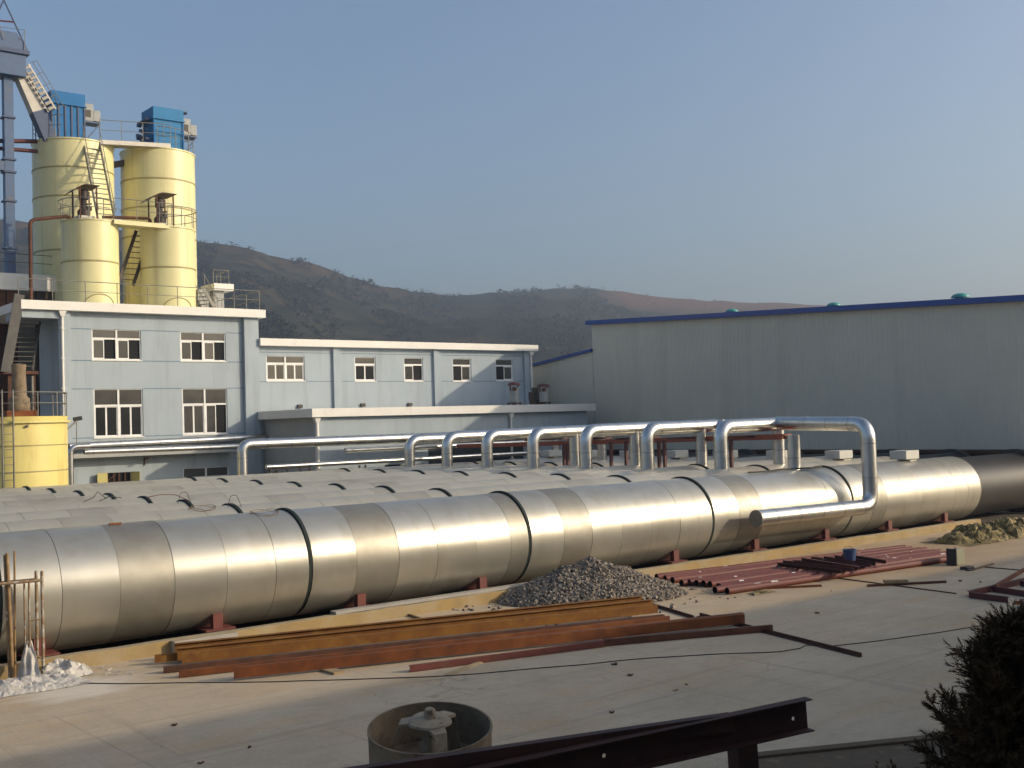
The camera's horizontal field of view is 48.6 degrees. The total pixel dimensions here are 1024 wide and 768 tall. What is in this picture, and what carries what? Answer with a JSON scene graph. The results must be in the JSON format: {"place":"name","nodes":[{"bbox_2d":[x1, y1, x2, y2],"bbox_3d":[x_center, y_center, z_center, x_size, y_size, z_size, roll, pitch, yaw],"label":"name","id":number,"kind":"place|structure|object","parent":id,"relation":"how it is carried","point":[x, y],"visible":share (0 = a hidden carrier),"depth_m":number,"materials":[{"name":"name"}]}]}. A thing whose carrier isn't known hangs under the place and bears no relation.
{"place":"outdoors","nodes":[
{"label":"outdoors","id":0,"kind":"place"},
{"bbox_2d":[0,273,56,416],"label":"staircase","id":1,"kind":"structure","parent":0,"point":[8,285],"depth_m":67.37,"materials":[{"name":"metal"}]},
{"bbox_2d":[0,0,63,272],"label":"bucket elevator","id":2,"kind":"object","parent":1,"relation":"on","point":[14,53],"visible":1,"depth_m":67.23,"materials":[{"name":"blue metal"}]},
{"bbox_2d":[0,220,826,362],"bbox_3d":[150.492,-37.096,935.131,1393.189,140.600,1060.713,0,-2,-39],"label":"hill","id":3,"kind":"structure","parent":0,"point":[360,322],"depth_m":707.84,"materials":[{"name":"plant"}]},
{"bbox_2d":[0,217,784,356],"bbox_3d":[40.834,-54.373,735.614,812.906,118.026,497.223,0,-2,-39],"label":"hillside scrub","id":4,"kind":"object","parent":3,"relation":"on","point":[525,296],"visible":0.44,"depth_m":676.23,"materials":[{"name":"plant"}]},
{"bbox_2d":[344,440,550,452],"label":"lagged pipe","id":5,"kind":"object","parent":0,"point":[385,448],"visible":0.49,"depth_m":64.90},
{"bbox_2d":[0,510,1023,767],"bbox_3d":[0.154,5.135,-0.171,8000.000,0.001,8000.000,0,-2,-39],"label":"ground","id":6,"kind":"structure","parent":0,"point":[876,690],"depth_m":21.86,"materials":[{"name":"concrete"}]},
{"bbox_2d":[3,555,10,677],"bbox_3d":[-10.668,4.942,23.944,0.186,2.642,0.061,-3,-2,33],"label":"pole","id":7,"kind":"object","parent":6,"relation":"on","point":[7,629],"visible":0.66,"depth_m":23.91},
{"bbox_2d":[5,553,14,677],"bbox_3d":[-10.603,4.919,23.934,0.207,2.685,0.080,-3,-2,31],"label":"pole","id":8,"kind":"object","parent":6,"relation":"on","point":[12,669],"visible":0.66,"depth_m":23.90,"materials":[{"name":"brown wood"}]},
{"bbox_2d":[13,551,15,677],"bbox_3d":[-10.608,4.921,24.157,0.051,2.695,0.183,-1,-2,-13],"label":"pole","id":9,"kind":"object","parent":6,"relation":"on","point":[14,568],"visible":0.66,"depth_m":24.16,"materials":[{"name":"brown wood"}]},
{"bbox_2d":[0,570,38,665],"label":"scaffold frame","id":10,"kind":"object","parent":6,"relation":"on","point":[36,615],"visible":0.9,"depth_m":24.23,"materials":[{"name":"metal"}]},
{"bbox_2d":[0,371,38,410],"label":"stair landing","id":11,"kind":"object","parent":6,"relation":"on","point":[9,379],"visible":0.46,"depth_m":58.92,"materials":[{"name":"metal"}]},
{"bbox_2d":[0,293,24,372],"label":"stair side beam","id":12,"kind":"structure","parent":11,"relation":"on","point":[11,337],"depth_m":58.46,"materials":[{"name":"grey metal"}]},
{"bbox_2d":[13,322,40,370],"bbox_3d":[-26.073,-2.472,60.584,1.272,3.796,3.344,-1,-2,-10],"label":"steel stair","id":13,"kind":"object","parent":11,"relation":"on","point":[36,345],"visible":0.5,"depth_m":60.44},
{"bbox_2d":[0,571,44,667],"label":"scaffold frame","id":14,"kind":"object","parent":6,"relation":"on","point":[41,581],"visible":0.96,"depth_m":24.10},
{"bbox_2d":[16,640,40,677],"bbox_3d":[-10.051,5.843,23.785,0.408,0.827,0.664,2,-4,-62],"label":"plastic sheeting","id":15,"kind":"object","parent":6,"relation":"on","point":[28,666],"visible":0.88,"depth_m":23.83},
{"bbox_2d":[0,390,70,488],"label":"yellow tank","id":16,"kind":"object","parent":6,"relation":"on","point":[33,451],"visible":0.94,"depth_m":51.03,"materials":[{"name":"metal"}]},
{"bbox_2d":[3,363,36,416],"bbox_3d":[-23.249,0.347,53.432,1.400,2.630,1.000,0,-2,-39],"label":"agitator","id":17,"kind":"object","parent":16,"relation":"on","point":[22,404],"visible":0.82,"depth_m":53.16,"materials":[{"name":"metal"}]},
{"bbox_2d":[0,673,94,697],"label":"plastic sheeting","id":18,"kind":"object","parent":6,"relation":"on","point":[25,685],"visible":1,"depth_m":23.07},
{"bbox_2d":[40,658,94,675],"bbox_3d":[-9.610,6.061,24.299,1.098,0.340,0.930,0,-2,-39],"label":"plastic sheeting","id":19,"kind":"object","parent":6,"relation":"on","point":[60,665],"visible":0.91,"depth_m":24.15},
{"bbox_2d":[0,299,265,484],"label":"blue building","id":20,"kind":"structure","parent":6,"relation":"on","point":[116,371],"depth_m":63.41,"materials":[{"name":"paint"}]},
{"bbox_2d":[28,215,71,299],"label":"red pipe","id":21,"kind":"object","parent":20,"relation":"on","point":[32,220],"visible":0.96,"depth_m":63.14,"materials":[{"name":"metal"}]},
{"bbox_2d":[31,114,114,300],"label":"silo","id":22,"kind":"object","parent":20,"relation":"on","point":[59,169],"visible":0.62,"depth_m":68.48,"materials":[{"name":"beige paint"}]},
{"bbox_2d":[42,90,100,137],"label":"dust collector","id":23,"kind":"object","parent":22,"relation":"on","point":[76,110],"visible":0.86,"depth_m":69.49,"materials":[{"name":"blue paint"}]},
{"bbox_2d":[68,443,90,484],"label":"lagged pipe","id":24,"kind":"object","parent":20,"relation":"attached to","point":[72,448],"visible":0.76,"depth_m":59.39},
{"bbox_2d":[58,197,119,303],"bbox_3d":[-24.526,-7.383,65.800,3.358,6.382,3.358,0,-2,-39],"label":"silo","id":25,"kind":"object","parent":20,"relation":"on","point":[90,250],"visible":0.98,"depth_m":64.51,"materials":[{"name":"beige paint"}]},
{"bbox_2d":[64,184,99,217],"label":"pump shelter","id":26,"kind":"object","parent":25,"relation":"on","point":[83,191],"visible":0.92,"depth_m":65.36,"materials":[{"name":"metal"}]},
{"bbox_2d":[82,122,115,220],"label":"steel stair","id":27,"kind":"object","parent":25,"relation":"on","point":[103,159],"visible":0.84,"depth_m":68.26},
{"bbox_2d":[91,329,141,360],"bbox_3d":[-21.789,-2.126,62.416,2.793,1.723,0.180,0,-2,-39],"label":"window","id":28,"kind":"structure","parent":20,"relation":"in","point":[107,345],"depth_m":62.43,"materials":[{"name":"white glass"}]},
{"bbox_2d":[94,389,144,438],"bbox_3d":[-21.634,1.628,62.315,2.788,2.687,0.164,0,-2,-39],"label":"window","id":29,"kind":"structure","parent":20,"relation":"in","point":[118,413],"depth_m":62.32,"materials":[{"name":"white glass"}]},
{"bbox_2d":[18,278,259,309],"bbox_3d":[-22.546,-4.816,65.899,13.736,1.141,7.044,0,-2,-39],"label":"roof railing","id":30,"kind":"object","parent":20,"relation":"on","point":[206,297],"visible":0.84,"depth_m":63.20,"materials":[{"name":"grey metal"}]},
{"bbox_2d":[119,126,196,303],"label":"silo","id":31,"kind":"object","parent":20,"relation":"on","point":[147,172],"visible":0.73,"depth_m":72.14,"materials":[{"name":"beige paint"}]},
{"bbox_2d":[99,119,170,148],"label":"walkway","id":32,"kind":"structure","parent":31,"relation":"on","point":[123,144],"depth_m":71.13,"materials":[{"name":"metal"}]},
{"bbox_2d":[136,106,196,150],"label":"dust collector","id":33,"kind":"object","parent":31,"relation":"on","point":[174,118],"visible":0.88,"depth_m":73.38,"materials":[{"name":"blue paint"}]},
{"bbox_2d":[83,444,238,454],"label":"lagged pipe","id":34,"kind":"object","parent":20,"relation":"on","point":[156,449],"visible":0.96,"depth_m":62.63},
{"bbox_2d":[68,434,266,449],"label":"lagged pipe","id":35,"kind":"object","parent":20,"relation":"attached to","point":[164,441],"visible":0.91,"depth_m":63.41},
{"bbox_2d":[139,205,196,306],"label":"silo","id":36,"kind":"object","parent":20,"relation":"on","point":[167,257],"visible":0.94,"depth_m":67.44,"materials":[{"name":"beige paint"}]},
{"bbox_2d":[119,230,140,285],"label":"steel stair","id":37,"kind":"object","parent":36,"relation":"attached to","point":[127,257],"visible":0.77,"depth_m":67.81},
{"bbox_2d":[113,197,171,228],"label":"walkway","id":38,"kind":"structure","parent":36,"relation":"on","point":[131,224],"depth_m":66.47,"materials":[{"name":"beige paint"}]},
{"bbox_2d":[140,192,176,225],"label":"pump shelter","id":39,"kind":"object","parent":36,"relation":"on","point":[161,197],"visible":0.81,"depth_m":68.25,"materials":[{"name":"metal"}]},
{"bbox_2d":[180,332,226,361],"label":"window","id":40,"kind":"structure","parent":20,"relation":"in","point":[190,342],"depth_m":65.58,"materials":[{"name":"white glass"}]},
{"bbox_2d":[182,389,227,435],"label":"window","id":41,"kind":"structure","parent":20,"relation":"in","point":[208,417],"depth_m":65.49,"materials":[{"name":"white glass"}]},
{"bbox_2d":[183,466,228,477],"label":"window","id":42,"kind":"structure","parent":20,"relation":"in","point":[224,470],"depth_m":65.37,"materials":[{"name":"grey glass"}]},
{"bbox_2d":[196,269,233,307],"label":"stair canopy","id":43,"kind":"object","parent":20,"relation":"on","point":[219,292],"visible":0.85,"depth_m":71.92,"materials":[{"name":"grey metal"}]},
{"bbox_2d":[171,631,237,652],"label":"steel beam","id":44,"kind":"structure","parent":6,"relation":"on","point":[222,635],"depth_m":26.66,"materials":[{"name":"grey metal"}]},
{"bbox_2d":[268,467,310,472],"bbox_3d":[-11.795,5.965,60.439,2.519,3.094,0.145,0,-2,-39],"label":"pipe trestle","id":45,"kind":"object","parent":6,"relation":"on","point":[277,471],"visible":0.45,"depth_m":60.35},
{"bbox_2d":[265,450,539,469],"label":"lagged pipe","id":46,"kind":"object","parent":45,"relation":"on","point":[356,462],"visible":0.75,"depth_m":63.71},
{"bbox_2d":[319,668,344,674],"bbox_3d":[-3.782,6.027,23.805,0.260,0.050,0.600,0,-2,-39],"label":"wood block","id":47,"kind":"object","parent":6,"relation":"on","point":[334,671],"depth_m":23.69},
{"bbox_2d":[233,614,744,678],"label":"steel beam","id":48,"kind":"structure","parent":47,"relation":"on","point":[265,669],"depth_m":25.13,"materials":[{"name":"metal"}]},
{"bbox_2d":[259,338,537,473],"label":"long block","id":49,"kind":"structure","parent":6,"relation":"on","point":[295,374],"depth_m":73.33,"materials":[{"name":"blue paint"}]},
{"bbox_2d":[266,356,305,381],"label":"window","id":50,"kind":"structure","parent":49,"relation":"in","point":[278,368],"depth_m":68.85,"materials":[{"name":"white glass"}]},
{"bbox_2d":[354,357,376,381],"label":"window","id":51,"kind":"structure","parent":49,"relation":"in","point":[364,366],"depth_m":72.47,"materials":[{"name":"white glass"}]},
{"bbox_2d":[404,358,423,381],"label":"window","id":52,"kind":"structure","parent":49,"relation":"in","point":[413,367],"depth_m":74.81,"materials":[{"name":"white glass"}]},
{"bbox_2d":[452,359,471,381],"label":"window","id":53,"kind":"structure","parent":49,"relation":"in","point":[461,367],"depth_m":77.32,"materials":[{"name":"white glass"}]},
{"bbox_2d":[495,359,512,380],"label":"window","id":54,"kind":"structure","parent":49,"relation":"in","point":[506,367],"depth_m":79.67,"materials":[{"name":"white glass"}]},
{"bbox_2d":[174,595,642,651],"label":"steel beam","id":55,"kind":"structure","parent":6,"relation":"on","point":[398,622],"depth_m":27.61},
{"bbox_2d":[177,599,652,659],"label":"steel beam","id":56,"kind":"structure","parent":6,"relation":"on","point":[180,650],"depth_m":27.24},
{"bbox_2d":[178,616,669,676],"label":"steel beam","id":57,"kind":"structure","parent":6,"relation":"on","point":[206,670],"depth_m":25.78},
{"bbox_2d":[258,403,595,473],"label":"annex","id":58,"kind":"object","parent":6,"relation":"on","point":[318,422],"visible":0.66,"depth_m":66.46,"materials":[{"name":"paint"}]},
{"bbox_2d":[367,701,492,763],"bbox_3d":[-1.141,5.032,15.847,1.746,1.035,1.746,-7,9,-39],"label":"mixer drum","id":59,"kind":"object","parent":6,"relation":"on","point":[412,730],"visible":0.86,"depth_m":16.25,"materials":[{"name":"metal"}]},
{"bbox_2d":[0,519,980,679],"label":"kerb wall","id":60,"kind":"structure","parent":6,"relation":"on","point":[89,658],"depth_m":30.67,"materials":[{"name":"concrete"}]},
{"bbox_2d":[330,582,526,614],"bbox_3d":[-2.035,5.906,31.355,6.672,0.081,0.300,0,-2,-39],"label":"concrete plank","id":61,"kind":"object","parent":60,"relation":"on","point":[414,600],"visible":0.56,"depth_m":30.94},
{"bbox_2d":[408,640,604,671],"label":"steel beam","id":62,"kind":"structure","parent":6,"relation":"on","point":[499,656],"depth_m":24.47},
{"bbox_2d":[0,513,1023,663],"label":"tank bed","id":63,"kind":"object","parent":6,"relation":"on","point":[984,517],"depth_m":30.69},
{"bbox_2d":[0,449,668,491],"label":"autoclave tank","id":64,"kind":"object","parent":63,"relation":"on","point":[552,454],"visible":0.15,"depth_m":54.62,"materials":[{"name":"metal"}]},
{"bbox_2d":[404,433,481,465],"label":"riser pipe","id":65,"kind":"object","parent":64,"relation":"attached to","point":[412,442],"visible":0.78,"depth_m":60.33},
{"bbox_2d":[0,449,712,495],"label":"autoclave tank","id":66,"kind":"object","parent":63,"relation":"on","point":[223,480],"visible":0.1,"depth_m":51.00,"materials":[{"name":"metal"}]},
{"bbox_2d":[441,429,491,466],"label":"riser pipe","id":67,"kind":"object","parent":66,"relation":"attached to","point":[449,439],"visible":0.69,"depth_m":57.77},
{"bbox_2d":[0,449,757,500],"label":"autoclave tank","id":68,"kind":"object","parent":63,"relation":"on","point":[75,493],"visible":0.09,"depth_m":47.95,"materials":[{"name":"metal"}]},
{"bbox_2d":[481,427,537,467],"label":"riser pipe","id":69,"kind":"object","parent":68,"relation":"attached to","point":[490,437],"visible":0.77,"depth_m":55.28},
{"bbox_2d":[0,449,804,506],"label":"autoclave tank","id":70,"kind":"object","parent":63,"relation":"on","point":[678,455],"visible":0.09,"depth_m":45.13,"materials":[{"name":"metal"}]},
{"bbox_2d":[527,425,587,467],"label":"riser pipe","id":71,"kind":"object","parent":70,"relation":"attached to","point":[536,435],"visible":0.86,"depth_m":52.85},
{"bbox_2d":[569,434,579,464],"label":"drop pipe","id":72,"kind":"object","parent":70,"relation":"attached to","point":[574,458],"visible":0.78,"depth_m":54.18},
{"bbox_2d":[0,449,854,513],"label":"autoclave tank","id":73,"kind":"object","parent":63,"relation":"on","point":[112,502],"visible":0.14,"depth_m":41.64,"materials":[{"name":"metal"}]},
{"bbox_2d":[579,421,657,468],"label":"riser pipe","id":74,"kind":"object","parent":73,"relation":"attached to","point":[589,433],"visible":0.89,"depth_m":50.58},
{"bbox_2d":[629,431,640,464],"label":"drop pipe","id":75,"kind":"object","parent":73,"relation":"attached to","point":[634,449],"visible":0.87,"depth_m":52.11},
{"bbox_2d":[0,449,899,521],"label":"autoclave tank","id":76,"kind":"object","parent":63,"relation":"on","point":[185,503],"visible":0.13,"depth_m":38.60,"materials":[{"name":"metal"}]},
{"bbox_2d":[640,419,717,468],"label":"riser pipe","id":77,"kind":"object","parent":76,"relation":"attached to","point":[651,430],"visible":1,"depth_m":48.47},
{"bbox_2d":[695,429,707,464],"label":"drop pipe","id":78,"kind":"object","parent":76,"relation":"attached to","point":[701,447],"visible":0.85,"depth_m":50.08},
{"bbox_2d":[0,449,969,532],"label":"autoclave tank","id":79,"kind":"object","parent":63,"relation":"on","point":[840,457],"visible":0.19,"depth_m":35.74,"materials":[{"name":"metal"}]},
{"bbox_2d":[714,417,776,468],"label":"riser pipe","id":80,"kind":"object","parent":79,"relation":"attached to","point":[724,429],"visible":0.98,"depth_m":46.19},
{"bbox_2d":[772,430,785,464],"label":"drop pipe","id":81,"kind":"object","parent":79,"relation":"attached to","point":[779,451],"visible":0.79,"depth_m":48.28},
{"bbox_2d":[0,449,1023,658],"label":"autoclave tank","id":82,"kind":"object","parent":63,"relation":"on","point":[105,583],"visible":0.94,"depth_m":31.28,"materials":[{"name":"metal"}]},
{"bbox_2d":[787,435,800,467],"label":"drop pipe","id":83,"kind":"object","parent":82,"relation":"attached to","point":[793,452],"visible":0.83,"depth_m":44.82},
{"bbox_2d":[457,434,791,467],"bbox_3d":[3.874,4.716,55.786,2.900,4.237,22.903,0,-2,-39],"label":"pipe rack","id":84,"kind":"object","parent":63,"relation":"on","point":[658,440],"visible":0.59,"depth_m":53.57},
{"bbox_2d":[237,417,772,474],"bbox_3d":[1.035,4.403,58.335,11.947,4.703,27.988,3,-5,-68],"label":"header pipe","id":85,"kind":"object","parent":84,"relation":"on","point":[244,446],"visible":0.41,"depth_m":60.41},
{"bbox_2d":[749,416,877,526],"bbox_3d":[11.667,3.113,43.131,4.244,3.803,10.142,-2,-2,18],"label":"front pipe","id":86,"kind":"object","parent":85,"relation":"attached to","point":[867,502],"visible":1,"depth_m":43.09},
{"bbox_2d":[88,624,985,683],"bbox_3d":[0.852,5.924,24.521,24.099,0.017,2.258,-1,-2,-8],"label":"cable","id":87,"kind":"object","parent":6,"relation":"on","point":[518,669],"visible":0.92,"depth_m":23.38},
{"bbox_2d":[350,612,743,654],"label":"steel beam","id":88,"kind":"structure","parent":6,"relation":"on","point":[611,626],"depth_m":27.01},
{"bbox_2d":[530,349,595,449],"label":"hall bay","id":89,"kind":"object","parent":6,"relation":"on","point":[568,378],"visible":0.19,"depth_m":81.10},
{"bbox_2d":[344,697,814,767],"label":"steel trestle","id":90,"kind":"object","parent":6,"relation":"on","point":[738,736],"visible":1,"depth_m":10.83,"materials":[{"name":"metal"}]},
{"bbox_2d":[452,556,762,625],"bbox_3d":[2.204,5.613,32.753,8.009,1.294,6.844,0,-2,-39],"label":"gravel heap","id":91,"kind":"object","parent":6,"relation":"on","point":[588,578],"visible":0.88,"depth_m":31.91,"materials":[{"name":"gravel"}]},
{"bbox_2d":[603,624,772,645],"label":"steel beam","id":92,"kind":"structure","parent":6,"relation":"on","point":[680,635],"depth_m":26.16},
{"bbox_2d":[698,613,861,656],"bbox_3d":[6.040,5.798,26.414,0.090,0.090,5.988,-1,-2,-25],"label":"steel bar","id":93,"kind":"object","parent":6,"relation":"on","point":[812,642],"visible":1,"depth_m":25.31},
{"bbox_2d":[654,545,906,578],"bbox_3d":[9.472,6.040,38.633,11.373,0.207,0.208,-1,-2,-30],"label":"red pipe","id":94,"kind":"object","parent":6,"relation":"on","point":[660,575],"visible":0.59,"depth_m":37.98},
{"bbox_2d":[670,549,891,582],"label":"red pipe","id":95,"kind":"object","parent":6,"relation":"on","point":[675,579],"visible":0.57,"depth_m":36.16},
{"bbox_2d":[663,546,912,580],"bbox_3d":[9.610,6.021,38.186,11.180,0.207,0.208,-1,-2,-30],"label":"red pipe","id":96,"kind":"object","parent":6,"relation":"on","point":[667,577],"visible":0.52,"depth_m":36.73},
{"bbox_2d":[585,295,1023,455],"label":"grey hall","id":97,"kind":"structure","parent":6,"relation":"on","point":[924,377],"depth_m":63.80,"materials":[{"name":"metal"}]},
{"bbox_2d":[688,547,927,585],"bbox_3d":[10.100,5.982,37.472,11.313,0.207,0.208,0,-2,-33],"label":"red pipe","id":98,"kind":"object","parent":6,"relation":"on","point":[878,554],"visible":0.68,"depth_m":36.31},
{"bbox_2d":[776,562,840,573],"bbox_3d":[9.294,5.777,35.607,0.080,0.120,2.574,0,-2,-34],"label":"short channel","id":99,"kind":"object","parent":98,"relation":"on","point":[779,564],"visible":1,"depth_m":35.54,"materials":[{"name":"metal"}]},
{"bbox_2d":[708,549,941,587],"bbox_3d":[10.497,5.951,36.886,10.944,0.207,0.208,0,-2,-33],"label":"red pipe","id":100,"kind":"object","parent":6,"relation":"on","point":[712,583],"visible":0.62,"depth_m":35.17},
{"bbox_2d":[712,552,945,593],"bbox_3d":[10.464,5.918,35.865,11.120,0.207,0.208,0,-2,-34],"label":"red pipe","id":101,"kind":"object","parent":6,"relation":"on","point":[719,589],"visible":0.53,"depth_m":34.71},
{"bbox_2d":[724,556,946,594],"bbox_3d":[10.468,5.899,35.276,10.258,0.206,0.208,0,-2,-33],"label":"red pipe","id":102,"kind":"object","parent":6,"relation":"on","point":[812,578],"visible":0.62,"depth_m":34.70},
{"bbox_2d":[758,733,953,758],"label":"bed kerb","id":103,"kind":"structure","parent":6,"relation":"on","point":[830,747],"depth_m":17.13,"materials":[{"name":"concrete"}]},
{"bbox_2d":[758,740,957,767],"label":"planting bed","id":104,"kind":"object","parent":6,"relation":"on","point":[901,755],"depth_m":16.62,"materials":[{"name":"concrete"}]},
{"bbox_2d":[874,598,1023,767],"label":"conifer","id":105,"kind":"object","parent":6,"relation":"on","point":[985,729],"visible":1,"depth_m":8.44,"materials":[{"name":"green plant"}]},
{"bbox_2d":[925,516,1023,546],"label":"sand heap","id":106,"kind":"object","parent":6,"relation":"on","point":[1006,528],"visible":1,"depth_m":43.74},
{"bbox_2d":[967,578,1023,602],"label":"welded truss","id":107,"kind":"object","parent":6,"relation":"on","point":[979,593],"visible":1,"depth_m":31.03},
{"bbox_3d":[-7.169,6.156,24.559,0.260,0.045,0.300,0,-2,-39],"label":"wood block","id":108,"kind":"object","parent":6,"relation":"on","visible":0},
{"bbox_2d":[181,604,657,662],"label":"steel beam","id":109,"kind":"structure","parent":108,"relation":"on","point":[262,649],"depth_m":26.70,"materials":[{"name":"metal"}]},
{"bbox_3d":[3.088,5.973,28.396,0.260,0.050,0.300,0,-2,-39],"label":"wood block","id":110,"kind":"object","parent":6,"relation":"on","visible":0},
{"bbox_2d":[163,614,664,672],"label":"steel beam","id":111,"kind":"structure","parent":110,"relation":"on","point":[172,668],"depth_m":25.74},
{"bbox_2d":[0,0,1023,304],"label":"sky","id":112,"kind":"structure","parent":0,"point":[806,152],"materials":[{"name":"blue"}]},
{"bbox_2d":[946,547,964,565],"bbox_3d":[14.609,5.660,37.264,0.592,0.575,0.350,0,-2,-39],"label":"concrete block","id":113,"kind":"object","parent":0,"point":[955,556],"visible":1,"depth_m":37.12,"materials":[{"name":"white concrete"}]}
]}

